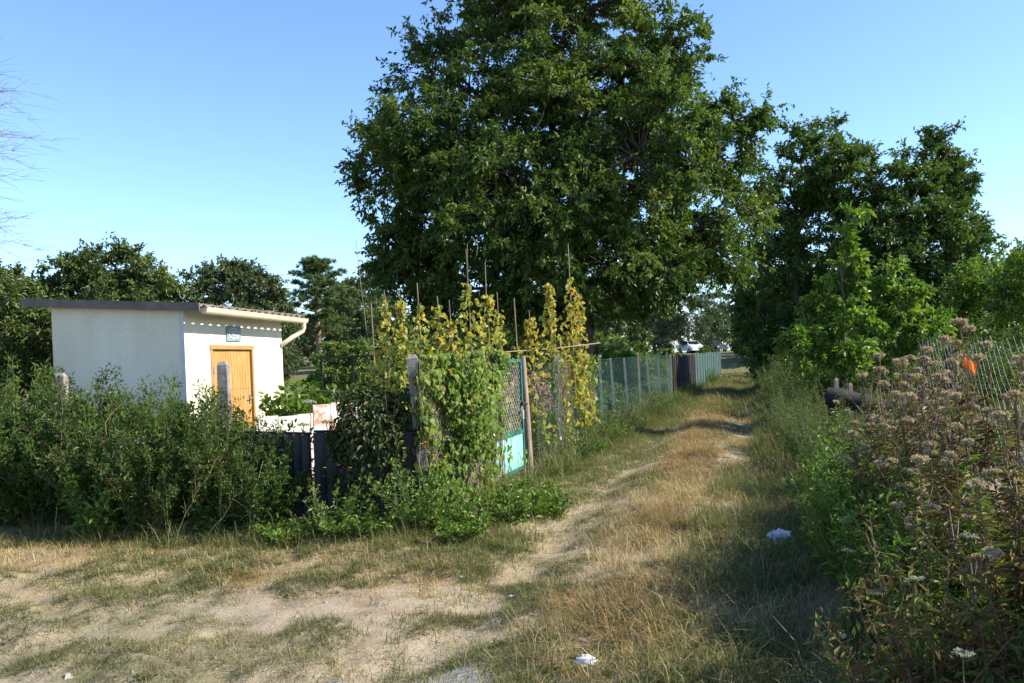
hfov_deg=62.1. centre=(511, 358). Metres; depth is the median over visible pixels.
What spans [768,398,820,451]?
bank weed
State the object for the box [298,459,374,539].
flowering weed
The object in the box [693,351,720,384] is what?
sheet fence
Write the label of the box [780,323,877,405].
bank bush
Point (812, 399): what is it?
bank weed
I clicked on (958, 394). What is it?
seedhead weed
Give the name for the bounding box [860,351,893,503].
seedhead weed
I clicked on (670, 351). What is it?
bush
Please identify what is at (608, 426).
verge weed
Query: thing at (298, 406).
leafy plant
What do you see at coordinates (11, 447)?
hedge bush
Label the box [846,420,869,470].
seedhead weed
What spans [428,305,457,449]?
bean vine
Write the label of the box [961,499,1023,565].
tangled weed
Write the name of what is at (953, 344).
seedhead weed
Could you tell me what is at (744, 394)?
green grass
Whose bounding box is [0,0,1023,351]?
sky
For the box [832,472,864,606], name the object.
seedhead weed
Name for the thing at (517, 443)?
garden gate
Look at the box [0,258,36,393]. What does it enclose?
dark bush
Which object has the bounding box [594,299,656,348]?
tree
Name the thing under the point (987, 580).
seedhead weed
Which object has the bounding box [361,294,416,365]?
tree
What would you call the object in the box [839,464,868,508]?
seedhead weed
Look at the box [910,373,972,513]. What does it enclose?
seedhead weed
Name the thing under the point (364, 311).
bean pole
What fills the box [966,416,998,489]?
seedhead weed
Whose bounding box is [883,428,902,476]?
seedhead weed
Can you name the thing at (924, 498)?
seedhead weed
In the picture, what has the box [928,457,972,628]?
seedhead weed
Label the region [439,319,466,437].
bean vine
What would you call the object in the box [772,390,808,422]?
bank weed
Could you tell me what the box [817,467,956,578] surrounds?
tangled weed
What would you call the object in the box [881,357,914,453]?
seedhead weed
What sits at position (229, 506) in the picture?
dry stem
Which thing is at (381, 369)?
bean vine
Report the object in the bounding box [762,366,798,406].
bank weed
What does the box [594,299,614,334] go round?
tree
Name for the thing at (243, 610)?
dirt road
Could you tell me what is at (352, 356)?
trellis
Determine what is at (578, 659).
litter
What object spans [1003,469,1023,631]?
seedhead weed
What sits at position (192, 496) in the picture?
dry stem
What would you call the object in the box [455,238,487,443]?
bean vine
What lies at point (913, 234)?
lane tree
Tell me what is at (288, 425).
hedge bush
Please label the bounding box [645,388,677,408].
verge weed
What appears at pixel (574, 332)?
bean vine
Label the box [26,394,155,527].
hedge bush
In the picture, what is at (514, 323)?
tree
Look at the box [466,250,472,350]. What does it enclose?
bean pole
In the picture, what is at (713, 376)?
verge weed
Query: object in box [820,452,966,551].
tangled weed
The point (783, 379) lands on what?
bank weed
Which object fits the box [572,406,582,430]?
crop plant
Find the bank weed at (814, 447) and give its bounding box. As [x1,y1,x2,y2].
[794,418,856,472]
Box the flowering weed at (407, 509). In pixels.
[367,441,453,533]
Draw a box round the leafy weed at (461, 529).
[432,506,495,543]
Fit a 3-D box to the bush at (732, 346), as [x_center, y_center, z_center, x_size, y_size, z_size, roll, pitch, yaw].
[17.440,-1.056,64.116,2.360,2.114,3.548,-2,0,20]
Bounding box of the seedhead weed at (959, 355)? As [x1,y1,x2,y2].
[937,353,983,472]
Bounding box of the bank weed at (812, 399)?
[795,384,825,417]
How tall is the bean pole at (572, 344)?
3.642 m
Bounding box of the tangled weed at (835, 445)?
[815,427,888,472]
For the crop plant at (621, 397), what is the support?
on the ground at (730, 360)
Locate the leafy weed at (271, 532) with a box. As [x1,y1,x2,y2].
[252,514,313,549]
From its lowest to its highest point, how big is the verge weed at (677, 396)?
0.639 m
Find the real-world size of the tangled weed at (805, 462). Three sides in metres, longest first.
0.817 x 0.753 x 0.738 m
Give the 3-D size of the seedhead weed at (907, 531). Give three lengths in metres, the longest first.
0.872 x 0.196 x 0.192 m
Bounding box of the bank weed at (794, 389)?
[787,376,819,408]
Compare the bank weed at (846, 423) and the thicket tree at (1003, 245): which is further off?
the thicket tree at (1003, 245)
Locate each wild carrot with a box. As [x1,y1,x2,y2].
[120,440,143,534]
[297,422,309,429]
[300,399,315,484]
[313,419,332,500]
[833,633,855,681]
[836,548,856,648]
[841,516,868,611]
[861,589,886,678]
[904,576,951,682]
[949,532,995,679]
[951,647,975,682]
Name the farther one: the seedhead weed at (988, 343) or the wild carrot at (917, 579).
the seedhead weed at (988, 343)
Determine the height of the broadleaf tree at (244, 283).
4.670 m
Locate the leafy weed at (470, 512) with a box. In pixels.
[384,486,484,531]
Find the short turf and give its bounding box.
[0,413,909,682]
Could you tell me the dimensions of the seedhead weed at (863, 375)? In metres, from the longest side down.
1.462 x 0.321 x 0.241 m
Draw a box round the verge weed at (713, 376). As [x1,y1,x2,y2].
[706,367,718,382]
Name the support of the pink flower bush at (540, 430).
on the ground at (730, 360)
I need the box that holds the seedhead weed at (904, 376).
[884,357,921,497]
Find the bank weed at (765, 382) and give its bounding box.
[754,354,791,398]
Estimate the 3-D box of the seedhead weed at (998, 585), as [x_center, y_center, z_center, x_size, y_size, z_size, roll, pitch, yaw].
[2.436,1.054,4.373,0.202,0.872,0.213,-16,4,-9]
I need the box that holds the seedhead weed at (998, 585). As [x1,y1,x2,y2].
[957,479,1013,620]
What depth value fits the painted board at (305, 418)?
10.25 m
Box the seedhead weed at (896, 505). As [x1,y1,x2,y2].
[890,486,942,673]
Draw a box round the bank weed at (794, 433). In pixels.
[785,395,844,470]
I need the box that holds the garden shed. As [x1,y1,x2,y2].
[20,299,308,429]
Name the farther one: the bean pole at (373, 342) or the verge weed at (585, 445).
the verge weed at (585, 445)
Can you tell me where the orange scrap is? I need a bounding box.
[963,356,976,373]
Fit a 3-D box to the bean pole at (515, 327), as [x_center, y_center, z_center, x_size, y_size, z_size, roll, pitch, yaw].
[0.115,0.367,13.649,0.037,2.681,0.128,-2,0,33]
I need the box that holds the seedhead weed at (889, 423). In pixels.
[870,416,910,479]
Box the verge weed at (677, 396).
[668,389,686,402]
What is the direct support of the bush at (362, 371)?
on the ground at (730, 360)
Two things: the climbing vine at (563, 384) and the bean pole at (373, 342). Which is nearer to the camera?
the bean pole at (373, 342)
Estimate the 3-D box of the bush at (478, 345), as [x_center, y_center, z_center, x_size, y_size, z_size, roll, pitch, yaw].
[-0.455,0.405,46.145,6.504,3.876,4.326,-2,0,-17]
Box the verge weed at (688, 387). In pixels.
[677,381,697,395]
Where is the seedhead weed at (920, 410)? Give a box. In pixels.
[914,390,940,431]
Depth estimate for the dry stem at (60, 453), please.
8.96 m
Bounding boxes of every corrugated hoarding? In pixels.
[243,431,313,527]
[313,429,417,530]
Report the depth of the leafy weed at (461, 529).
7.61 m
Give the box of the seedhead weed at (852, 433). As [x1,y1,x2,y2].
[832,430,872,588]
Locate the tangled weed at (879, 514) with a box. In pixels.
[827,484,980,617]
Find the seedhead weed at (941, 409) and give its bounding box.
[931,389,971,630]
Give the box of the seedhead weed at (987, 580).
[959,477,1013,648]
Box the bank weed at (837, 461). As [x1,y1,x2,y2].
[807,428,866,484]
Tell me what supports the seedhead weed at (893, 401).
on the ground at (730, 360)
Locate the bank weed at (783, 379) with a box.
[771,355,807,400]
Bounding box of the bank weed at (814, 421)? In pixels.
[792,386,858,443]
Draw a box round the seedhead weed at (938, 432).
[920,417,963,502]
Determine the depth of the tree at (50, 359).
62.29 m
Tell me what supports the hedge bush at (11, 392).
on the ground at (730, 360)
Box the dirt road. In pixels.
[0,580,821,682]
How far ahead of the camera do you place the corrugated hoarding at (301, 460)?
8.67 m
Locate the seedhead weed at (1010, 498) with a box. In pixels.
[987,445,1023,604]
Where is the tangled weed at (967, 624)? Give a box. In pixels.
[940,570,1023,682]
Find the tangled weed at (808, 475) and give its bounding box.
[795,450,849,516]
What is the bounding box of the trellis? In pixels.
[318,353,385,393]
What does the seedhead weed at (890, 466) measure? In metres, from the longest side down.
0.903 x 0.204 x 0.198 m
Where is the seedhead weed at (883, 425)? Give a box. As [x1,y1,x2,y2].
[877,422,910,527]
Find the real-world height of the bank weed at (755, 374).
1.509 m
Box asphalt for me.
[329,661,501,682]
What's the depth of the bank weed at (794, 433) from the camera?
10.58 m
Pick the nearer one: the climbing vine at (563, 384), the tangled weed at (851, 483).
the tangled weed at (851, 483)
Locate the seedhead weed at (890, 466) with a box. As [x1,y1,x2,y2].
[868,464,892,517]
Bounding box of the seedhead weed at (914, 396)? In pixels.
[901,355,949,538]
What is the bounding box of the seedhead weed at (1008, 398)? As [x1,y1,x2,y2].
[997,361,1023,571]
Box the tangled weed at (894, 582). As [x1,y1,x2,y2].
[840,542,962,651]
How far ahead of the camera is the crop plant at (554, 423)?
17.38 m
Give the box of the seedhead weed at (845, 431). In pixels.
[844,423,862,446]
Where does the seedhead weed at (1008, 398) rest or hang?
on the ground at (730, 360)
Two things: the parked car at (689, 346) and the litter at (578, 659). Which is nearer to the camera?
the litter at (578, 659)
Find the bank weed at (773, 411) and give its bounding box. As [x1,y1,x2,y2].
[756,391,803,436]
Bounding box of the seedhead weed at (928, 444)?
[915,440,967,569]
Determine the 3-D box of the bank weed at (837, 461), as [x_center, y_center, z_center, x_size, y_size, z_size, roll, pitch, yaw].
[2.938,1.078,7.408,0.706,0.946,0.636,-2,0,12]
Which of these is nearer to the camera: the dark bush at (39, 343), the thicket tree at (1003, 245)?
the dark bush at (39, 343)
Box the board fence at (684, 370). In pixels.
[669,354,695,396]
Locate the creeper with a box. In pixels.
[324,380,435,517]
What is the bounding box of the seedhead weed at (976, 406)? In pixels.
[953,403,982,480]
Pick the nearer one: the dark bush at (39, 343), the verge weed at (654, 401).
the dark bush at (39, 343)
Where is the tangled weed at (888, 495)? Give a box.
[841,475,1013,604]
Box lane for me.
[429,375,855,621]
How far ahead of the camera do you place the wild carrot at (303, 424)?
9.13 m
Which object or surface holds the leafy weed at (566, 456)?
on the ground at (730, 360)
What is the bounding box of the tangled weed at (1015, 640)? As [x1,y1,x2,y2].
[1008,615,1023,669]
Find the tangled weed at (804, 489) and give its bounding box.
[782,439,905,546]
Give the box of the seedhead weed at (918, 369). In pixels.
[897,354,928,441]
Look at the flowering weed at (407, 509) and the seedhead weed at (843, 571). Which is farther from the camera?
the flowering weed at (407, 509)
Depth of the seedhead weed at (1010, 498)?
3.55 m
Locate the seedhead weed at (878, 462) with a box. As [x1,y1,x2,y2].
[837,414,890,548]
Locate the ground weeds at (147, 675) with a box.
[0,492,792,682]
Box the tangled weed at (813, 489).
[804,440,917,529]
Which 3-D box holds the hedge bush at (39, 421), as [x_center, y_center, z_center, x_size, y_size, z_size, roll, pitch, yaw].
[-4.661,1.143,9.369,1.399,1.555,1.578,-2,0,38]
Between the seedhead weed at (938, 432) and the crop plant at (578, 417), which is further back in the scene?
the crop plant at (578, 417)
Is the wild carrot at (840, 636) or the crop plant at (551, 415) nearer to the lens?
the wild carrot at (840, 636)
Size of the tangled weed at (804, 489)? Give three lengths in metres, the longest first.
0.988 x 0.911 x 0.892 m
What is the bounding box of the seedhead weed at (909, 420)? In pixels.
[901,413,927,499]
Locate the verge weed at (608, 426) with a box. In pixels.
[580,406,632,443]
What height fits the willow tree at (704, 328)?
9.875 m
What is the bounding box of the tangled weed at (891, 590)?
[839,523,983,661]
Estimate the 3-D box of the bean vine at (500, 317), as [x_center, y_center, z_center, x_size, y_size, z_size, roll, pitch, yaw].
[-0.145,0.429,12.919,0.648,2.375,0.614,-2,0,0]
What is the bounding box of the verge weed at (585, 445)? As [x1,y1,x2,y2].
[552,421,604,460]
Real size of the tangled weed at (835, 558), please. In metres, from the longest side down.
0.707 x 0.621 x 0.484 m
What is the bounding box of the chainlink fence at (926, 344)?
[917,334,1023,522]
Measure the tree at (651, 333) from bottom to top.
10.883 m
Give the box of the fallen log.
[825,387,894,429]
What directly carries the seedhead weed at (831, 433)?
on the ground at (730, 360)
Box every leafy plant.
[257,381,340,415]
[269,380,362,416]
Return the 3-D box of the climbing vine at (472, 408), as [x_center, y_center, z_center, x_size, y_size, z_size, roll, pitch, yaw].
[-0.105,0.777,9.289,1.068,1.802,2.832,-2,0,17]
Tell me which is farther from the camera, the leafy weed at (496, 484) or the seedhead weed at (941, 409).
the leafy weed at (496, 484)
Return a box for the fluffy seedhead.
[964,553,1009,605]
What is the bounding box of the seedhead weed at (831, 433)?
[829,432,842,461]
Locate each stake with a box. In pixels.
[834,378,839,423]
[848,383,853,420]
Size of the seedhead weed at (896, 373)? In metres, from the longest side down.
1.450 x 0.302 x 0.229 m
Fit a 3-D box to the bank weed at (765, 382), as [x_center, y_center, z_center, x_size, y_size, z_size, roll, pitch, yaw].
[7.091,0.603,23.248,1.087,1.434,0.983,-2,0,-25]
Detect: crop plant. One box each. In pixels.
[503,400,519,430]
[531,402,572,432]
[547,414,574,435]
[569,390,608,422]
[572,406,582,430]
[596,380,619,392]
[596,384,608,400]
[597,391,623,413]
[599,382,631,403]
[607,394,625,411]
[628,392,638,405]
[631,380,653,394]
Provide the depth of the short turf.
5.45 m
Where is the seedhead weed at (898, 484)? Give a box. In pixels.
[883,482,923,582]
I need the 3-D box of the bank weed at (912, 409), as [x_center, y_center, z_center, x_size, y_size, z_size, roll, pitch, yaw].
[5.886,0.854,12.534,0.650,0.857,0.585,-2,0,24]
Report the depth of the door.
14.77 m
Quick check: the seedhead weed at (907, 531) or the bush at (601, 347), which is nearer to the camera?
the seedhead weed at (907, 531)
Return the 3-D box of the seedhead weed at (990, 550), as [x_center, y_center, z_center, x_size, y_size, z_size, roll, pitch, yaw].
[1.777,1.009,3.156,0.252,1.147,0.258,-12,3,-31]
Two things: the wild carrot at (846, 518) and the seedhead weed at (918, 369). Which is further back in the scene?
the seedhead weed at (918, 369)
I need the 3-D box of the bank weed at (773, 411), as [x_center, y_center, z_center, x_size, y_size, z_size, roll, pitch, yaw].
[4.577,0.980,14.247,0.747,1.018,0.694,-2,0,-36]
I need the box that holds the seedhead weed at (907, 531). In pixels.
[887,492,931,604]
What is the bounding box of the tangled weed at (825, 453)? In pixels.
[805,437,883,507]
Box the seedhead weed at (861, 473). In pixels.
[838,446,888,538]
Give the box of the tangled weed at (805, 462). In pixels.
[796,436,839,486]
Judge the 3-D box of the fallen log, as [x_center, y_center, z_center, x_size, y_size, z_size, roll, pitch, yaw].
[5.927,0.903,14.408,1.181,0.867,0.376,-2,0,13]
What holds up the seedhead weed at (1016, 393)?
on the ground at (730, 360)
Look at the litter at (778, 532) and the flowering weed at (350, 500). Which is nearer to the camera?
the litter at (778, 532)
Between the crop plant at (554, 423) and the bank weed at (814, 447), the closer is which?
the bank weed at (814, 447)
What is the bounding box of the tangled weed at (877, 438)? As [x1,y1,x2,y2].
[851,424,944,488]
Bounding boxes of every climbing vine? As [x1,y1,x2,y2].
[410,349,536,514]
[553,351,580,454]
[575,354,606,441]
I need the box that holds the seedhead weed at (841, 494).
[824,453,858,588]
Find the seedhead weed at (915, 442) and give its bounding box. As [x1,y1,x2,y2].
[877,438,930,550]
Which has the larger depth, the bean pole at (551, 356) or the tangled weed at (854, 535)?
the bean pole at (551, 356)
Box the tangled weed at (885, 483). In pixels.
[834,462,963,548]
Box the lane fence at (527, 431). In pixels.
[431,352,671,498]
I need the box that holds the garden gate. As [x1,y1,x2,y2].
[492,359,527,480]
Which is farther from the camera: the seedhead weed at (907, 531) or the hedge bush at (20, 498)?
the hedge bush at (20, 498)
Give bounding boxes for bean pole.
[356,242,373,379]
[370,303,375,383]
[384,290,389,390]
[417,283,421,354]
[449,301,452,353]
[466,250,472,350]
[485,265,489,344]
[497,294,505,431]
[513,298,517,363]
[529,312,539,462]
[549,287,558,449]
[568,245,577,445]
[577,294,586,438]
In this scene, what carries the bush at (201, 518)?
on the ground at (730, 360)
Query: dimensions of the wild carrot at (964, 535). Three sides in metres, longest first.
0.832 x 0.221 x 0.167 m
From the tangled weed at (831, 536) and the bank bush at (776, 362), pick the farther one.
the bank bush at (776, 362)
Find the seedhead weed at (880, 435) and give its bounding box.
[855,412,889,463]
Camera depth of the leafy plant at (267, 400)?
14.26 m
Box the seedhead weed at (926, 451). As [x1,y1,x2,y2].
[917,448,964,570]
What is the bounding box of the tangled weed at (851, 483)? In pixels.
[818,456,925,518]
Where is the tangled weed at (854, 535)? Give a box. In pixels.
[823,474,997,599]
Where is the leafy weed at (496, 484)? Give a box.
[468,477,533,502]
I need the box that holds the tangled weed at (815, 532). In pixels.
[794,478,918,583]
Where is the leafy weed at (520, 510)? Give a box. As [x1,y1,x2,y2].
[465,485,556,525]
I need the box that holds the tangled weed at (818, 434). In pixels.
[804,412,882,460]
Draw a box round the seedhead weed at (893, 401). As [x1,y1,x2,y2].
[878,399,910,453]
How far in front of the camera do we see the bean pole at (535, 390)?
13.13 m
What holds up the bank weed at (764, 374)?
on the ground at (730, 360)
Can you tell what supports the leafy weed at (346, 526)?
on the ground at (730, 360)
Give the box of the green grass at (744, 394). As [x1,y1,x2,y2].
[0,364,1023,682]
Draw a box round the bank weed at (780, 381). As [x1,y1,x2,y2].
[773,367,795,396]
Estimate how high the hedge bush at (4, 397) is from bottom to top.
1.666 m
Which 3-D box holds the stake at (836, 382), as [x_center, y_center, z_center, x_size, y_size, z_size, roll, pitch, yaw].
[5.815,0.851,15.200,0.075,1.012,0.075,-2,0,0]
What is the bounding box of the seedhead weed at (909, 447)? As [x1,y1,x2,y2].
[899,431,916,468]
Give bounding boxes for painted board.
[257,413,313,494]
[312,402,365,432]
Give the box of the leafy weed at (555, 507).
[524,489,574,519]
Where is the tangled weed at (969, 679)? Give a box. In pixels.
[907,608,1009,682]
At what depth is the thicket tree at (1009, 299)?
23.95 m
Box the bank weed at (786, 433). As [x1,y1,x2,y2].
[768,385,831,464]
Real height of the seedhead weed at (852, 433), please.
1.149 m
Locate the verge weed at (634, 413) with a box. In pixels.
[620,400,651,424]
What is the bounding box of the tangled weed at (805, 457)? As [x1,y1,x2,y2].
[802,445,856,485]
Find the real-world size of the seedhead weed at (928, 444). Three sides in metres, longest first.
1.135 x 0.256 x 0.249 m
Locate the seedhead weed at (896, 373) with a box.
[881,362,915,456]
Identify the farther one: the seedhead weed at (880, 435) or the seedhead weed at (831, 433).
the seedhead weed at (831, 433)
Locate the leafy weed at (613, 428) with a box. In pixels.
[596,425,629,436]
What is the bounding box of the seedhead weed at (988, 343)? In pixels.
[943,324,1000,494]
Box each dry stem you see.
[44,381,64,529]
[96,405,131,528]
[178,456,218,534]
[206,474,251,539]
[235,463,266,536]
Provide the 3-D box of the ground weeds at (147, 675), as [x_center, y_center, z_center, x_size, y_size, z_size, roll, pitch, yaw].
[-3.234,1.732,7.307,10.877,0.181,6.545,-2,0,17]
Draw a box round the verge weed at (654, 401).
[635,385,675,416]
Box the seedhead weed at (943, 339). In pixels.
[937,317,986,548]
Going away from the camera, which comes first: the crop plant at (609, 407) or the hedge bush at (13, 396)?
the hedge bush at (13, 396)
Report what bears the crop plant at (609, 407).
on the ground at (730, 360)
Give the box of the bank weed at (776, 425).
[758,382,815,441]
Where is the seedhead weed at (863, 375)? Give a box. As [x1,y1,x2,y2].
[847,366,889,489]
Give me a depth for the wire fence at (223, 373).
8.98 m
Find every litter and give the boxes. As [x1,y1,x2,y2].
[574,654,597,666]
[766,528,793,545]
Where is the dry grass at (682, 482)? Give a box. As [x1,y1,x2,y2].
[0,372,994,682]
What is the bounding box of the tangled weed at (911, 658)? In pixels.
[802,503,1023,682]
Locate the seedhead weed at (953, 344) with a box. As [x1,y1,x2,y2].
[941,339,977,500]
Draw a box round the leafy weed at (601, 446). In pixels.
[577,437,607,453]
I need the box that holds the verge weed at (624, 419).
[606,404,643,429]
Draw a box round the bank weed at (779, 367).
[762,360,791,381]
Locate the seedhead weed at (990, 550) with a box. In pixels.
[922,477,1023,682]
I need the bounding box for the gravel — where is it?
[0,524,765,681]
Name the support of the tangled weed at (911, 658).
on the ground at (730, 360)
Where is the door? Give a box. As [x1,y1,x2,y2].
[209,345,256,429]
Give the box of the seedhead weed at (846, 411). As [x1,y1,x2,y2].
[823,400,849,461]
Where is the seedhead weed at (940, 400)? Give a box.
[905,397,958,523]
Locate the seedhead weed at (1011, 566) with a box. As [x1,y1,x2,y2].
[992,427,1023,675]
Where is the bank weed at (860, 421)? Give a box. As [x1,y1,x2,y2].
[837,388,941,451]
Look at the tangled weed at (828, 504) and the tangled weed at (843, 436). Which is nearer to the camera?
the tangled weed at (828, 504)
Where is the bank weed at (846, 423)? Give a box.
[811,379,887,442]
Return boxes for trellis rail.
[505,342,599,351]
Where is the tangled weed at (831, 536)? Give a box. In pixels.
[781,442,929,586]
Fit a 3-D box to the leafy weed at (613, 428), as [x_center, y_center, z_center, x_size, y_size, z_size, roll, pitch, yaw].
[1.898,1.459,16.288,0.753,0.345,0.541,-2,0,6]
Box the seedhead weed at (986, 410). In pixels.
[967,407,1017,551]
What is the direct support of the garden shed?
on the ground at (730, 360)
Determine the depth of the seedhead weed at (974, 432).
5.28 m
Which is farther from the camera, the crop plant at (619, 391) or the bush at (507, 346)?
the bush at (507, 346)
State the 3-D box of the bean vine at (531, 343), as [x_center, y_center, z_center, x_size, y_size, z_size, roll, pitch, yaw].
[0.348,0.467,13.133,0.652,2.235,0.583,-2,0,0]
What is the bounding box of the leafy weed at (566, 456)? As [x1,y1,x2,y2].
[548,452,580,463]
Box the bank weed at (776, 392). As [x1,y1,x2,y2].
[758,376,795,418]
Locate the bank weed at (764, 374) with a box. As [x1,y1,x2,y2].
[756,362,781,388]
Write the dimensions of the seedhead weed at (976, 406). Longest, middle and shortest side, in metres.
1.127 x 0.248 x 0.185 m
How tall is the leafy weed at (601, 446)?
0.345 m
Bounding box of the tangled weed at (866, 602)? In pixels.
[844,560,902,634]
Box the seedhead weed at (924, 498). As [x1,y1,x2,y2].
[909,496,943,610]
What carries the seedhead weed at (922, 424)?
on the ground at (730, 360)
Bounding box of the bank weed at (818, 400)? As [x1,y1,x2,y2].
[809,373,848,422]
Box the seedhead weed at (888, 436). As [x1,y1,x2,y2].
[856,425,890,488]
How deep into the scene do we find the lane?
7.48 m
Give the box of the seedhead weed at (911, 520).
[897,515,966,681]
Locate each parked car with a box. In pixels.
[677,341,702,353]
[706,340,728,351]
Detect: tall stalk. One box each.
[157,468,172,543]
[158,419,191,528]
[215,461,224,537]
[251,465,257,538]
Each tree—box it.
[0,38,79,265]
[17,231,210,363]
[24,288,62,399]
[187,285,231,305]
[188,253,305,379]
[283,343,304,380]
[287,254,358,367]
[289,309,315,366]
[293,276,392,364]
[319,272,409,339]
[334,0,794,401]
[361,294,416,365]
[404,272,463,351]
[441,318,514,355]
[501,280,534,353]
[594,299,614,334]
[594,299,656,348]
[625,292,689,353]
[644,285,732,354]
[698,290,733,351]
[723,107,893,381]
[727,258,750,322]
[732,261,790,357]
[771,200,889,389]
[779,234,821,328]
[819,116,1007,378]
[848,251,958,408]
[938,253,1023,370]
[962,237,1023,369]
[972,242,1023,372]
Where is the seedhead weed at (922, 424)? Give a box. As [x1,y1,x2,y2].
[913,386,944,465]
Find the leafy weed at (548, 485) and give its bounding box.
[508,474,563,497]
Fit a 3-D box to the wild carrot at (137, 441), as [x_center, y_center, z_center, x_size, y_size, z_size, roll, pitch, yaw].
[-3.784,1.374,8.510,0.295,1.112,0.223,-2,0,0]
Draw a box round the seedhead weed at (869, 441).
[842,422,881,498]
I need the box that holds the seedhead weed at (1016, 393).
[992,353,1023,591]
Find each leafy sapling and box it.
[55,460,121,539]
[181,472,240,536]
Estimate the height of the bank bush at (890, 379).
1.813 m
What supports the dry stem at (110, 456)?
on the ground at (730, 360)
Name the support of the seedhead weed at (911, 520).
on the ground at (730, 360)
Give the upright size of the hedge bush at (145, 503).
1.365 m
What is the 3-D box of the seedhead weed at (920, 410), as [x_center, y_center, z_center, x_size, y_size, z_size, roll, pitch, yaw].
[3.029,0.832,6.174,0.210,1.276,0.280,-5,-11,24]
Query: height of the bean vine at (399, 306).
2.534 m
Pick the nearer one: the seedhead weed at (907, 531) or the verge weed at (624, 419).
the seedhead weed at (907, 531)
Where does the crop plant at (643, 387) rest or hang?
on the ground at (730, 360)
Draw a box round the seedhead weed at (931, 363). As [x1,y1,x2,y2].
[913,346,953,496]
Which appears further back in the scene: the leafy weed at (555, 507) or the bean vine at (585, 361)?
the bean vine at (585, 361)
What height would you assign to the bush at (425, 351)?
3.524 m
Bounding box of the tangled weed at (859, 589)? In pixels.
[842,559,910,624]
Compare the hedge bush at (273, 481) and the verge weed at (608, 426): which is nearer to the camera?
the hedge bush at (273, 481)
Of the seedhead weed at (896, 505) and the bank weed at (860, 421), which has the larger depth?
the bank weed at (860, 421)
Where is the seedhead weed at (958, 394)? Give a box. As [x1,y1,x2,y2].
[947,389,1022,581]
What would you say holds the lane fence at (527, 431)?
on the ground at (730, 360)
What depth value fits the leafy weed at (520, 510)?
8.36 m
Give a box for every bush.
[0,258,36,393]
[0,261,63,407]
[0,350,76,436]
[0,386,15,421]
[0,392,45,522]
[0,396,62,524]
[0,423,83,528]
[1,269,53,399]
[2,377,40,426]
[9,394,157,521]
[14,362,160,455]
[17,364,146,449]
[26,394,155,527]
[78,410,218,527]
[87,412,224,538]
[96,375,197,436]
[110,371,251,529]
[137,392,259,444]
[156,391,285,532]
[211,439,313,533]
[221,418,311,471]
[294,336,403,401]
[337,335,410,388]
[389,337,467,388]
[464,331,542,386]
[493,325,609,386]
[502,371,556,459]
[527,330,630,390]
[541,339,649,390]
[599,332,666,380]
[633,352,669,381]
[648,347,682,378]
[698,345,710,352]
[728,334,744,354]
[762,327,835,386]
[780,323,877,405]
[792,321,883,389]
[853,306,963,401]
[884,328,1013,413]
[936,306,1023,408]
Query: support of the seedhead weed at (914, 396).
on the ground at (730, 360)
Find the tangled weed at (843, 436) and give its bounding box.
[837,416,887,451]
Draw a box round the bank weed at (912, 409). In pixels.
[891,400,918,428]
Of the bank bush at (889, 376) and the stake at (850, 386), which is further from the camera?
the bank bush at (889, 376)
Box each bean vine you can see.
[371,300,408,425]
[392,299,412,416]
[401,303,446,457]
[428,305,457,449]
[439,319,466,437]
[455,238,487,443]
[477,293,512,433]
[491,309,519,429]
[509,346,542,442]
[514,317,557,460]
[534,283,572,433]
[558,277,593,433]
[567,292,600,430]
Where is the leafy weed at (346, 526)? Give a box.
[308,500,397,541]
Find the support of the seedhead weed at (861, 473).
on the ground at (730, 360)
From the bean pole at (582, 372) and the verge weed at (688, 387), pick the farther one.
the verge weed at (688, 387)
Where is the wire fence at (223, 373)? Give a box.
[19,354,429,519]
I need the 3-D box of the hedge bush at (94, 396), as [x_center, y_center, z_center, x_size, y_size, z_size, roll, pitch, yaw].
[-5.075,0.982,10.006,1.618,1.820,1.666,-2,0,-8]
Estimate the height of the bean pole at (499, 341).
2.788 m
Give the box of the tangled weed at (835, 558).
[827,503,880,595]
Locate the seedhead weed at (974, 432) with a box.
[948,419,986,499]
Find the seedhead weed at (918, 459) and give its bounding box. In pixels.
[903,454,976,677]
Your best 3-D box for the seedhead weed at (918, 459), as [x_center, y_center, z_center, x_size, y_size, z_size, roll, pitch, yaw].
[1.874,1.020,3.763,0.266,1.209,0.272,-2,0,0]
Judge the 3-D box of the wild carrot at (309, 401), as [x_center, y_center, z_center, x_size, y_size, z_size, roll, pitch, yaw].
[-2.277,1.146,9.413,0.369,1.390,0.278,-2,0,0]
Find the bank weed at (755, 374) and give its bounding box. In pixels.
[745,352,771,387]
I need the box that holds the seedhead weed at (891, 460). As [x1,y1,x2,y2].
[883,457,928,565]
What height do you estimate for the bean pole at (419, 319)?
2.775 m
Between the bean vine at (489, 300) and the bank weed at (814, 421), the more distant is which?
the bean vine at (489, 300)
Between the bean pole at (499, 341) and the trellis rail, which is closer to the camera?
the bean pole at (499, 341)
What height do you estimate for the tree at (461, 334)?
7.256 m
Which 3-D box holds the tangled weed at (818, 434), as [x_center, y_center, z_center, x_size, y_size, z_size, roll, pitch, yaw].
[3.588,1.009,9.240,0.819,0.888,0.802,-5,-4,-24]
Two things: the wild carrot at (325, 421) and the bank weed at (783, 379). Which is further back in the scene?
the bank weed at (783, 379)
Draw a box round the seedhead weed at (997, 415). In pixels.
[980,410,1023,677]
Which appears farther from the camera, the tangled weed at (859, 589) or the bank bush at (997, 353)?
the bank bush at (997, 353)
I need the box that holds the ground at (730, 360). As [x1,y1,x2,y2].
[0,342,1023,682]
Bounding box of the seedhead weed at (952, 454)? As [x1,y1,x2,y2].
[944,438,995,636]
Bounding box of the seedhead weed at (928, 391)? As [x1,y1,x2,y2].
[901,386,954,492]
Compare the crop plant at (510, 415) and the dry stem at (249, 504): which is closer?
the dry stem at (249, 504)

